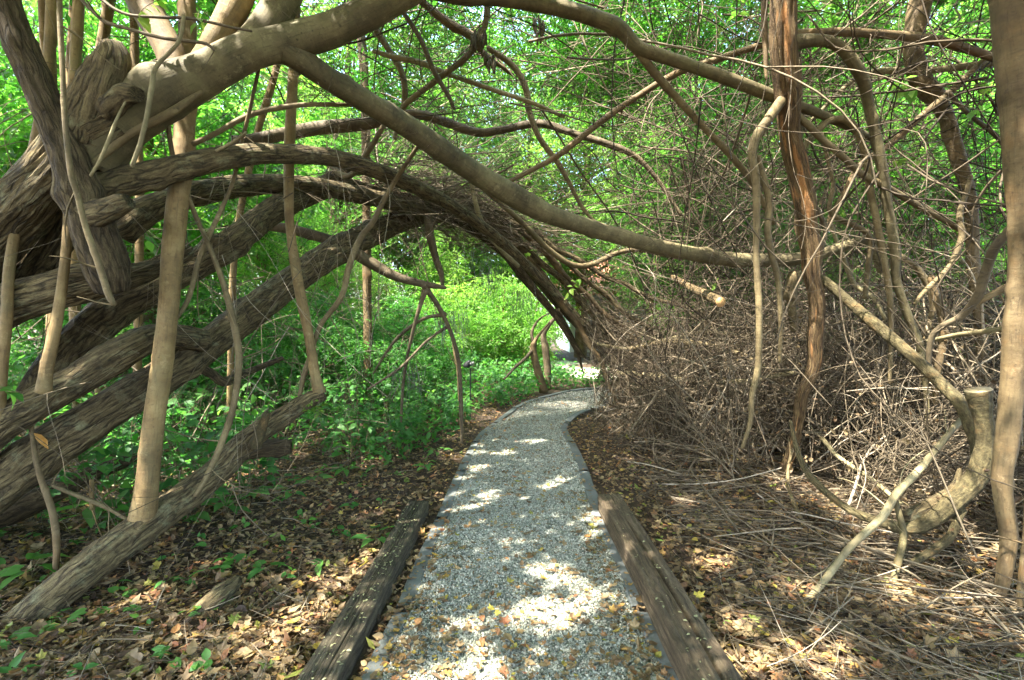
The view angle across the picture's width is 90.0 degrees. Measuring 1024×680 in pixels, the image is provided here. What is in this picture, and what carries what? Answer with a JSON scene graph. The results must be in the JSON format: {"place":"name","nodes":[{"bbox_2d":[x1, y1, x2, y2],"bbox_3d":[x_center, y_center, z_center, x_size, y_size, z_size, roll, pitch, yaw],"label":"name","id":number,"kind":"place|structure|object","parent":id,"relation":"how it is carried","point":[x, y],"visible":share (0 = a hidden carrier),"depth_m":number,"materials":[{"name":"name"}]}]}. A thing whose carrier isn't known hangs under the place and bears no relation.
{"place":"outdoors","nodes":[
{"label":"outdoors","id":0,"kind":"place"},
{"bbox_2d":[13,0,975,320],"label":"sky","id":1,"kind":"structure","parent":0,"point":[126,21],"materials":[{"name":"white"}]},
{"bbox_2d":[0,316,1023,679],"bbox_3d":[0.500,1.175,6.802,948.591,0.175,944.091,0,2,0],"label":"ground","id":2,"kind":"structure","parent":0,"point":[560,354],"depth_m":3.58,"materials":[{"name":"brown plant"}]},
{"bbox_2d":[0,553,69,589],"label":"plant","id":3,"kind":"object","parent":2,"relation":"on","point":[14,571],"visible":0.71,"depth_m":2.79,"materials":[{"name":"green plant"}]},
{"bbox_2d":[15,215,73,278],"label":"leaning tree","id":4,"kind":"object","parent":2,"relation":"on","point":[39,260],"visible":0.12,"depth_m":3.02,"materials":[{"name":"brown plant"}]},
{"bbox_2d":[29,425,60,572],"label":"sapling","id":5,"kind":"object","parent":2,"relation":"on","point":[53,515],"visible":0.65,"depth_m":2.78,"materials":[{"name":"brown plant"}]},
{"bbox_2d":[0,0,147,420],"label":"slim tree","id":6,"kind":"object","parent":2,"relation":"on","point":[41,12],"visible":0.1,"depth_m":3.96,"materials":[{"name":"plant"}]},
{"bbox_2d":[45,499,127,528],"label":"plant","id":7,"kind":"object","parent":2,"relation":"on","point":[86,514],"visible":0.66,"depth_m":3.37,"materials":[{"name":"green plant"}]},
{"bbox_2d":[8,303,168,443],"bbox_3d":[-5.218,0.194,6.213,2.404,2.343,2.740,1,2,18],"label":"bush","id":8,"kind":"object","parent":2,"relation":"on","point":[32,333],"visible":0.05,"depth_m":5.72,"materials":[{"name":"green plant"}]},
{"bbox_2d":[63,0,122,407],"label":"slim tree","id":9,"kind":"object","parent":2,"relation":"on","point":[73,254],"visible":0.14,"depth_m":4.31,"materials":[{"name":"plant"}]},
{"bbox_2d":[63,0,202,447],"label":"slim tree","id":10,"kind":"object","parent":2,"relation":"on","point":[107,13],"visible":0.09,"depth_m":4.77,"materials":[{"name":"plant"}]},
{"bbox_2d":[0,0,328,626],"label":"leaning trunk","id":11,"kind":"object","parent":2,"relation":"on","point":[93,563],"visible":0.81,"depth_m":2.91,"materials":[{"name":"brown plant"}]},
{"bbox_2d":[51,459,126,530],"bbox_3d":[-2.334,0.931,2.931,0.531,0.481,0.120,0,2,-3],"label":"stick","id":12,"kind":"object","parent":11,"relation":"attached to","point":[80,497],"visible":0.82,"depth_m":2.93,"materials":[{"name":"wood"}]},
{"bbox_2d":[247,439,291,459],"bbox_3d":[-1.740,0.776,3.639,0.321,0.142,0.132,-1,2,-20],"label":"rotten log","id":13,"kind":"object","parent":11,"relation":"attached to","point":[268,451],"visible":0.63,"depth_m":3.61,"materials":[{"name":"brown wood"}]},
{"bbox_2d":[0,0,360,401],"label":"tree","id":14,"kind":"object","parent":2,"relation":"on","point":[19,136],"visible":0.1,"depth_m":6.97,"materials":[{"name":"green plant"}]},
{"bbox_2d":[129,0,259,438],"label":"slim tree","id":15,"kind":"object","parent":2,"relation":"on","point":[139,246],"visible":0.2,"depth_m":4.93,"materials":[{"name":"beige plant"}]},
{"bbox_2d":[0,174,425,327],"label":"tree branch","id":16,"kind":"object","parent":2,"relation":"on","point":[34,295],"visible":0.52,"depth_m":3.50,"materials":[{"name":"brown plant"}]},
{"bbox_2d":[183,575,242,619],"bbox_3d":[-1.509,1.335,2.610,0.118,0.162,0.309,1,3,27],"label":"rotten wood","id":17,"kind":"object","parent":2,"relation":"on","point":[228,588],"visible":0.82,"depth_m":2.59,"materials":[{"name":"brown plant"}]},
{"bbox_2d":[124,280,306,432],"bbox_3d":[-3.760,0.243,6.487,2.263,2.206,2.579,-1,2,-25],"label":"bush","id":18,"kind":"object","parent":2,"relation":"on","point":[195,316],"visible":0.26,"depth_m":6.43,"materials":[{"name":"green plant"}]},
{"bbox_2d":[197,37,360,317],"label":"tree","id":19,"kind":"object","parent":2,"relation":"on","point":[219,104],"visible":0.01,"depth_m":15.08,"materials":[{"name":"green plant"}]},
{"bbox_2d":[195,96,377,384],"bbox_3d":[-4.686,-1.801,10.226,4.216,5.998,3.790,-2,3,-35],"label":"tree","id":20,"kind":"object","parent":2,"relation":"on","point":[282,266],"visible":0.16,"depth_m":10.04,"materials":[{"name":"green plant"}]},
{"bbox_2d":[0,0,618,676],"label":"undergrowth","id":21,"kind":"object","parent":2,"relation":"on","point":[418,415],"depth_m":4.82,"materials":[{"name":"green plant"}]},
{"bbox_2d":[247,310,392,418],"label":"bush","id":22,"kind":"object","parent":2,"relation":"on","point":[324,350],"visible":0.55,"depth_m":7.01,"materials":[{"name":"green plant"}]},
{"bbox_2d":[219,86,422,323],"bbox_3d":[-4.996,-2.773,13.637,5.456,7.762,4.904,0,2,-10],"label":"tree","id":23,"kind":"object","parent":2,"relation":"on","point":[329,115],"visible":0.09,"depth_m":13.07,"materials":[{"name":"green plant"}]},
{"bbox_2d":[196,0,448,429],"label":"slim tree","id":24,"kind":"object","parent":2,"relation":"on","point":[270,89],"visible":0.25,"depth_m":5.14,"materials":[{"name":"beige plant"}]},
{"bbox_2d":[254,282,394,404],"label":"bush","id":25,"kind":"object","parent":2,"relation":"on","point":[324,308],"visible":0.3,"depth_m":8.21,"materials":[{"name":"green plant"}]},
{"bbox_2d":[200,0,483,340],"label":"tree","id":26,"kind":"object","parent":2,"relation":"on","point":[347,59],"visible":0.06,"depth_m":14.60,"materials":[{"name":"green plant"}]},
{"bbox_2d":[304,0,410,409],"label":"slim tree","id":27,"kind":"object","parent":2,"relation":"on","point":[368,274],"visible":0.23,"depth_m":7.32,"materials":[{"name":"brown plant"}]},
{"bbox_2d":[297,500,428,679],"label":"landscape timber","id":28,"kind":"object","parent":2,"relation":"on","point":[338,651],"visible":0.98,"depth_m":2.54,"materials":[{"name":"brown wood"}]},
{"bbox_2d":[0,0,748,513],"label":"arching tree","id":29,"kind":"object","parent":2,"relation":"on","point":[86,424],"visible":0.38,"depth_m":3.78,"materials":[{"name":"brown plant"}]},
{"bbox_2d":[270,222,462,445],"bbox_3d":[-1.477,0.013,5.301,1.312,2.403,1.756,1,3,31],"label":"drooping dead branch","id":30,"kind":"object","parent":29,"relation":"attached to","point":[372,263],"visible":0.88,"depth_m":5.31,"materials":[{"name":"brown wood"}]},
{"bbox_2d":[329,260,432,348],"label":"bush","id":31,"kind":"object","parent":2,"relation":"on","point":[374,274],"visible":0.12,"depth_m":11.28,"materials":[{"name":"green plant"}]},
{"bbox_2d":[345,335,444,415],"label":"bush","id":32,"kind":"object","parent":2,"relation":"on","point":[392,360],"visible":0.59,"depth_m":7.52,"materials":[{"name":"green plant"}]},
{"bbox_2d":[353,288,464,376],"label":"bush","id":33,"kind":"object","parent":2,"relation":"on","point":[403,312],"visible":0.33,"depth_m":9.97,"materials":[{"name":"green plant"}]},
{"bbox_2d":[357,314,464,404],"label":"bush","id":34,"kind":"object","parent":2,"relation":"on","point":[419,334],"visible":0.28,"depth_m":8.87,"materials":[{"name":"green plant"}]},
{"bbox_2d":[312,6,545,316],"bbox_3d":[-2.875,-5.093,16.857,7.983,12.310,8.539,1,2,16],"label":"tree","id":35,"kind":"object","parent":2,"relation":"on","point":[464,110],"visible":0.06,"depth_m":15.36,"materials":[{"name":"green plant"}]},
{"bbox_2d":[0,0,881,300],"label":"leaning tree","id":36,"kind":"object","parent":2,"relation":"on","point":[36,190],"visible":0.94,"depth_m":2.73,"materials":[{"name":"brown plant"}]},
{"bbox_2d":[89,101,125,176],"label":"twig","id":37,"kind":"object","parent":36,"relation":"hanging from","point":[104,149],"visible":1,"depth_m":2.51,"materials":[{"name":"brown wood"}]},
{"bbox_2d":[80,0,214,72],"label":"branch","id":38,"kind":"object","parent":36,"relation":"attached to","point":[89,7],"visible":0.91,"depth_m":2.43,"materials":[{"name":"brown plant"}]},
{"bbox_2d":[49,0,119,305],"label":"hanging vine","id":39,"kind":"object","parent":38,"relation":"hanging from","point":[98,266],"visible":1,"depth_m":2.19,"materials":[{"name":"brown plant"}]},
{"bbox_2d":[130,15,185,166],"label":"shoot","id":40,"kind":"object","parent":38,"relation":"attached to","point":[165,56],"visible":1,"depth_m":2.37,"materials":[{"name":"brown plant"}]},
{"bbox_2d":[100,0,252,31],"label":"branch","id":41,"kind":"object","parent":36,"relation":"attached to","point":[165,17],"visible":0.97,"depth_m":2.53,"materials":[{"name":"brown plant"}]},
{"bbox_2d":[147,125,279,496],"bbox_3d":[-1.726,-0.192,3.033,0.734,2.247,0.391,-2,3,-36],"label":"hanging vine","id":42,"kind":"object","parent":36,"relation":"hanging from","point":[239,357],"visible":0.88,"depth_m":3.10,"materials":[{"name":"brown plant"}]},
{"bbox_2d":[156,70,286,323],"bbox_3d":[-1.735,-0.850,3.009,0.770,1.518,0.484,0,2,0],"label":"twig","id":43,"kind":"object","parent":36,"relation":"attached to","point":[197,265],"visible":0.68,"depth_m":3.07,"materials":[{"name":"brown wood"}]},
{"bbox_2d":[191,74,351,146],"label":"branch","id":44,"kind":"object","parent":36,"relation":"attached to","point":[226,127],"visible":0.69,"depth_m":3.08,"materials":[{"name":"brown plant"}]},
{"bbox_2d":[298,109,436,395],"bbox_3d":[-1.054,-0.643,3.906,1.027,2.150,0.474,0,2,10],"label":"branch","id":45,"kind":"object","parent":36,"relation":"attached to","point":[364,232],"visible":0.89,"depth_m":3.89,"materials":[{"name":"brown plant"}]},
{"bbox_2d":[509,39,768,181],"bbox_3d":[1.065,-1.842,4.072,2.272,1.185,0.284,0,2,-3],"label":"branch","id":46,"kind":"object","parent":36,"relation":"attached to","point":[584,134],"visible":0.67,"depth_m":4.11,"materials":[{"name":"brown plant"}]},
{"bbox_2d":[822,215,885,319],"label":"twig","id":47,"kind":"object","parent":36,"relation":"attached to","point":[853,281],"visible":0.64,"depth_m":4.95,"materials":[{"name":"brown wood"}]},
{"bbox_2d":[377,245,504,358],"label":"bush","id":48,"kind":"object","parent":2,"relation":"on","point":[444,263],"visible":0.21,"depth_m":13.32,"materials":[{"name":"green plant"}]},
{"bbox_2d":[379,146,509,335],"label":"tree","id":49,"kind":"object","parent":2,"relation":"on","point":[463,264],"visible":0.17,"depth_m":14.60,"materials":[{"name":"green plant"}]},
{"bbox_2d":[391,275,500,383],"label":"bush","id":50,"kind":"object","parent":2,"relation":"on","point":[455,303],"visible":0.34,"depth_m":11.18,"materials":[{"name":"green plant"}]},
{"bbox_2d":[424,304,473,356],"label":"bush","id":51,"kind":"object","parent":2,"relation":"on","point":[443,332],"visible":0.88,"depth_m":5.58,"materials":[{"name":"green plant"}]},
{"bbox_2d":[361,387,623,679],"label":"path edging","id":52,"kind":"object","parent":2,"relation":"on","point":[412,591],"visible":0.68,"depth_m":3.22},
{"bbox_2d":[471,259,524,317],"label":"bush","id":53,"kind":"object","parent":2,"relation":"on","point":[488,277],"visible":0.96,"depth_m":6.97,"materials":[{"name":"green plant"}]},
{"bbox_2d":[446,271,554,380],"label":"bush","id":54,"kind":"object","parent":2,"relation":"on","point":[509,329],"visible":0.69,"depth_m":12.02,"materials":[{"name":"green plant"}]},
{"bbox_2d":[0,0,1006,453],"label":"overhead tangle","id":55,"kind":"object","parent":2,"relation":"on","point":[652,142],"visible":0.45,"depth_m":5.27,"materials":[{"name":"brown plant"}]},
{"bbox_2d":[322,125,383,197],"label":"branch","id":56,"kind":"object","parent":55,"relation":"attached to","point":[369,149],"visible":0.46,"depth_m":4.25,"materials":[{"name":"brown plant"}]},
{"bbox_2d":[373,28,407,144],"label":"branch","id":57,"kind":"object","parent":55,"relation":"attached to","point":[397,64],"visible":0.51,"depth_m":4.48,"materials":[{"name":"brown plant"}]},
{"bbox_2d":[402,12,482,109],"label":"branch","id":58,"kind":"object","parent":55,"relation":"attached to","point":[425,48],"visible":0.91,"depth_m":4.13,"materials":[{"name":"brown plant"}]},
{"bbox_2d":[399,6,489,109],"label":"branch","id":59,"kind":"object","parent":55,"relation":"attached to","point":[461,61],"visible":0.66,"depth_m":4.30,"materials":[{"name":"brown plant"}]},
{"bbox_2d":[466,27,487,59],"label":"dried pods","id":60,"kind":"object","parent":59,"relation":"hanging from","point":[482,43],"visible":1,"depth_m":4.26,"materials":[{"name":"brown plant"}]},
{"bbox_2d":[420,0,512,89],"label":"branch","id":61,"kind":"object","parent":55,"relation":"attached to","point":[468,32],"visible":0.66,"depth_m":4.86,"materials":[{"name":"brown plant"}]},
{"bbox_2d":[372,49,564,117],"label":"branch","id":62,"kind":"object","parent":55,"relation":"attached to","point":[400,58],"visible":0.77,"depth_m":4.40,"materials":[{"name":"brown plant"}]},
{"bbox_2d":[483,45,606,223],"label":"branch","id":63,"kind":"object","parent":55,"relation":"attached to","point":[509,62],"visible":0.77,"depth_m":4.70,"materials":[{"name":"brown plant"}]},
{"bbox_2d":[482,190,681,274],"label":"branch","id":64,"kind":"object","parent":55,"relation":"attached to","point":[537,237],"visible":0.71,"depth_m":6.12,"materials":[{"name":"brown plant"}]},
{"bbox_2d":[761,0,769,79],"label":"hanging vine","id":65,"kind":"object","parent":55,"relation":"hanging from","point":[765,44],"visible":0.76,"depth_m":3.79,"materials":[{"name":"brown plant"}]},
{"bbox_2d":[815,133,879,299],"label":"hanging vine","id":66,"kind":"object","parent":55,"relation":"hanging from","point":[869,260],"visible":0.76,"depth_m":4.28,"materials":[{"name":"brown plant"}]},
{"bbox_2d":[826,49,991,228],"bbox_3d":[3.401,-1.724,4.349,1.477,1.606,0.112,0,2,0],"label":"branch","id":67,"kind":"object","parent":55,"relation":"attached to","point":[974,68],"visible":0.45,"depth_m":4.31,"materials":[{"name":"brown plant"}]},
{"bbox_2d":[945,90,1000,145],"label":"branch","id":68,"kind":"object","parent":55,"relation":"attached to","point":[966,111],"visible":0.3,"depth_m":4.22,"materials":[{"name":"brown plant"}]},
{"bbox_2d":[417,46,611,348],"bbox_3d":[-0.085,-4.118,16.950,7.116,10.259,6.652,1,2,23],"label":"tree","id":69,"kind":"object","parent":2,"relation":"on","point":[533,147],"visible":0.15,"depth_m":16.04,"materials":[{"name":"green plant"}]},
{"bbox_2d":[467,277,568,371],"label":"bush","id":70,"kind":"object","parent":2,"relation":"on","point":[553,329],"visible":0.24,"depth_m":13.60,"materials":[{"name":"green plant"}]},
{"bbox_2d":[466,252,580,361],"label":"bush","id":71,"kind":"object","parent":2,"relation":"on","point":[513,275],"visible":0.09,"depth_m":15.21,"materials":[{"name":"green plant"}]},
{"bbox_2d":[503,313,549,392],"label":"little tree","id":72,"kind":"object","parent":2,"relation":"on","point":[533,355],"visible":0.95,"depth_m":10.36,"materials":[{"name":"brown plant"}]},
{"bbox_2d":[306,35,770,418],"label":"arch twigs","id":73,"kind":"object","parent":2,"relation":"on","point":[446,181],"visible":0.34,"depth_m":6.40,"materials":[{"name":"brown wood"}]},
{"bbox_2d":[424,213,443,284],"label":"hanging dead branch","id":74,"kind":"object","parent":73,"relation":"hanging from","point":[432,243],"visible":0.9,"depth_m":5.83,"materials":[{"name":"brown wood"}]},
{"bbox_2d":[540,317,554,389],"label":"little tree","id":75,"kind":"object","parent":2,"relation":"on","point":[546,355],"visible":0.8,"depth_m":10.86,"materials":[{"name":"brown plant"}]},
{"bbox_2d":[488,14,688,357],"bbox_3d":[2.472,-5.694,19.661,8.648,13.336,9.251,-1,2,-16],"label":"tree","id":76,"kind":"object","parent":2,"relation":"on","point":[582,346],"visible":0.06,"depth_m":18.47,"materials":[{"name":"green plant"}]},
{"bbox_2d":[561,401,678,679],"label":"path edging","id":77,"kind":"object","parent":2,"relation":"on","point":[616,557],"visible":0.29,"depth_m":3.31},
{"bbox_2d":[554,29,746,325],"bbox_3d":[4.915,-4.344,16.474,7.472,10.772,6.985,0,2,-2],"label":"tree","id":78,"kind":"object","parent":2,"relation":"on","point":[612,204],"visible":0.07,"depth_m":15.80,"materials":[{"name":"green plant"}]},
{"bbox_2d":[551,261,766,351],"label":"house","id":79,"kind":"structure","parent":2,"relation":"on","point":[568,347],"depth_m":22.99,"materials":[{"name":"ceramic"}]},
{"bbox_2d":[597,493,742,679],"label":"landscape timber","id":80,"kind":"object","parent":2,"relation":"on","point":[693,649],"visible":1,"depth_m":2.47,"materials":[{"name":"brown wood"}]},
{"bbox_2d":[608,132,744,335],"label":"tree","id":81,"kind":"object","parent":2,"relation":"on","point":[667,233],"visible":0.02,"depth_m":14.10,"materials":[{"name":"green plant"}]},
{"bbox_2d":[592,57,860,350],"bbox_3d":[4.463,-2.239,10.735,4.938,6.925,5.775,2,3,35],"label":"tree","id":82,"kind":"object","parent":2,"relation":"on","point":[679,229],"visible":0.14,"depth_m":9.89,"materials":[{"name":"green plant"}]},
{"bbox_2d":[533,0,992,480],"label":"split bark tree","id":83,"kind":"object","parent":2,"relation":"on","point":[789,35],"visible":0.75,"depth_m":3.96,"materials":[{"name":"brown plant"}]},
{"bbox_2d":[342,0,869,224],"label":"overhanging tree","id":84,"kind":"object","parent":83,"relation":"attached to","point":[644,53],"visible":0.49,"depth_m":3.83,"materials":[{"name":"green plant"}]},
{"bbox_2d":[480,0,1023,504],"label":"vine tangle","id":85,"kind":"object","parent":83,"relation":"attached to","point":[948,186],"visible":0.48,"depth_m":4.46,"materials":[{"name":"brown plant"}]},
{"bbox_2d":[886,245,949,401],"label":"vine","id":86,"kind":"object","parent":85,"relation":"hanging from","point":[918,268],"visible":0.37,"depth_m":4.48,"materials":[{"name":"brown plant"}]},
{"bbox_2d":[923,226,1006,410],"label":"branch","id":87,"kind":"object","parent":85,"relation":"attached to","point":[999,241],"visible":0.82,"depth_m":3.27,"materials":[{"name":"brown plant"}]},
{"bbox_2d":[913,174,979,304],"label":"vine","id":88,"kind":"object","parent":83,"relation":"hanging from","point":[961,235],"visible":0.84,"depth_m":4.06,"materials":[{"name":"brown plant"}]},
{"bbox_2d":[927,275,982,405],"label":"vine","id":89,"kind":"object","parent":83,"relation":"hanging from","point":[940,356],"visible":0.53,"depth_m":4.18,"materials":[{"name":"brown plant"}]},
{"bbox_2d":[577,147,1023,679],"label":"brush tangle","id":90,"kind":"object","parent":2,"relation":"on","point":[680,408],"visible":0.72,"depth_m":5.05,"materials":[{"name":"brown plant"}]},
{"bbox_2d":[670,274,725,306],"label":"sawn branch","id":91,"kind":"object","parent":90,"relation":"on","point":[720,301],"visible":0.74,"depth_m":4.82,"materials":[{"name":"brown plant"}]},
{"bbox_2d":[926,320,1001,341],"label":"branch","id":92,"kind":"object","parent":90,"relation":"on","point":[990,330],"visible":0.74,"depth_m":3.50,"materials":[{"name":"brown plant"}]},
{"bbox_2d":[673,0,1002,338],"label":"tree","id":93,"kind":"object","parent":2,"relation":"on","point":[895,145],"visible":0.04,"depth_m":9.68,"materials":[{"name":"green plant"}]},
{"bbox_2d":[806,419,905,506],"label":"branch","id":94,"kind":"object","parent":2,"relation":"on","point":[838,456],"visible":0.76,"depth_m":4.07,"materials":[{"name":"brown plant"}]},
{"bbox_2d":[738,0,991,386],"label":"bent tree","id":95,"kind":"object","parent":2,"relation":"on","point":[919,21],"visible":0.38,"depth_m":4.60,"materials":[{"name":"brown plant"}]},
{"bbox_2d":[803,48,993,131],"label":"branch","id":96,"kind":"object","parent":95,"relation":"attached to","point":[958,66],"visible":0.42,"depth_m":4.50,"materials":[{"name":"brown plant"}]},
{"bbox_2d":[804,414,961,604],"bbox_3d":[2.107,1.063,3.029,2.172,1.187,0.390,-2,3,-35],"label":"leaning stick","id":97,"kind":"object","parent":2,"relation":"on","point":[881,517],"visible":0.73,"depth_m":2.92,"materials":[{"name":"beige wood"}]},
{"bbox_2d":[867,491,908,588],"bbox_3d":[2.021,1.191,2.831,0.652,0.644,0.168,-2,3,-41],"label":"propped stick","id":98,"kind":"object","parent":2,"relation":"on","point":[901,547],"visible":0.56,"depth_m":2.93,"materials":[{"name":"beige wood"}]},
{"bbox_2d":[788,387,994,573],"bbox_3d":[2.272,0.795,3.182,1.112,1.049,0.560,2,3,40],"label":"sawn off limb","id":99,"kind":"object","parent":2,"relation":"on","point":[933,511],"visible":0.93,"depth_m":3.02,"materials":[{"name":"brown plant"}]},
{"bbox_2d":[816,31,1006,368],"bbox_3d":[8.536,-2.206,9.893,5.775,6.925,4.938,-1,2,-12],"label":"tree","id":100,"kind":"object","parent":2,"relation":"on","point":[930,194],"visible":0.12,"depth_m":9.15,"materials":[{"name":"green plant"}]},
{"bbox_2d":[832,0,1006,364],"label":"tree","id":101,"kind":"object","parent":2,"relation":"on","point":[970,29],"depth_m":12.62,"materials":[{"name":"green plant"}]},
{"bbox_2d":[979,498,1023,607],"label":"stick","id":102,"kind":"object","parent":2,"relation":"on","point":[1020,602],"visible":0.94,"depth_m":2.54,"materials":[{"name":"brown wood"}]},
{"bbox_2d":[987,0,1023,611],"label":"patchy barked tree","id":103,"kind":"object","parent":2,"relation":"on","point":[1007,25],"visible":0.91,"depth_m":2.51,"materials":[{"name":"brown plant"}]},
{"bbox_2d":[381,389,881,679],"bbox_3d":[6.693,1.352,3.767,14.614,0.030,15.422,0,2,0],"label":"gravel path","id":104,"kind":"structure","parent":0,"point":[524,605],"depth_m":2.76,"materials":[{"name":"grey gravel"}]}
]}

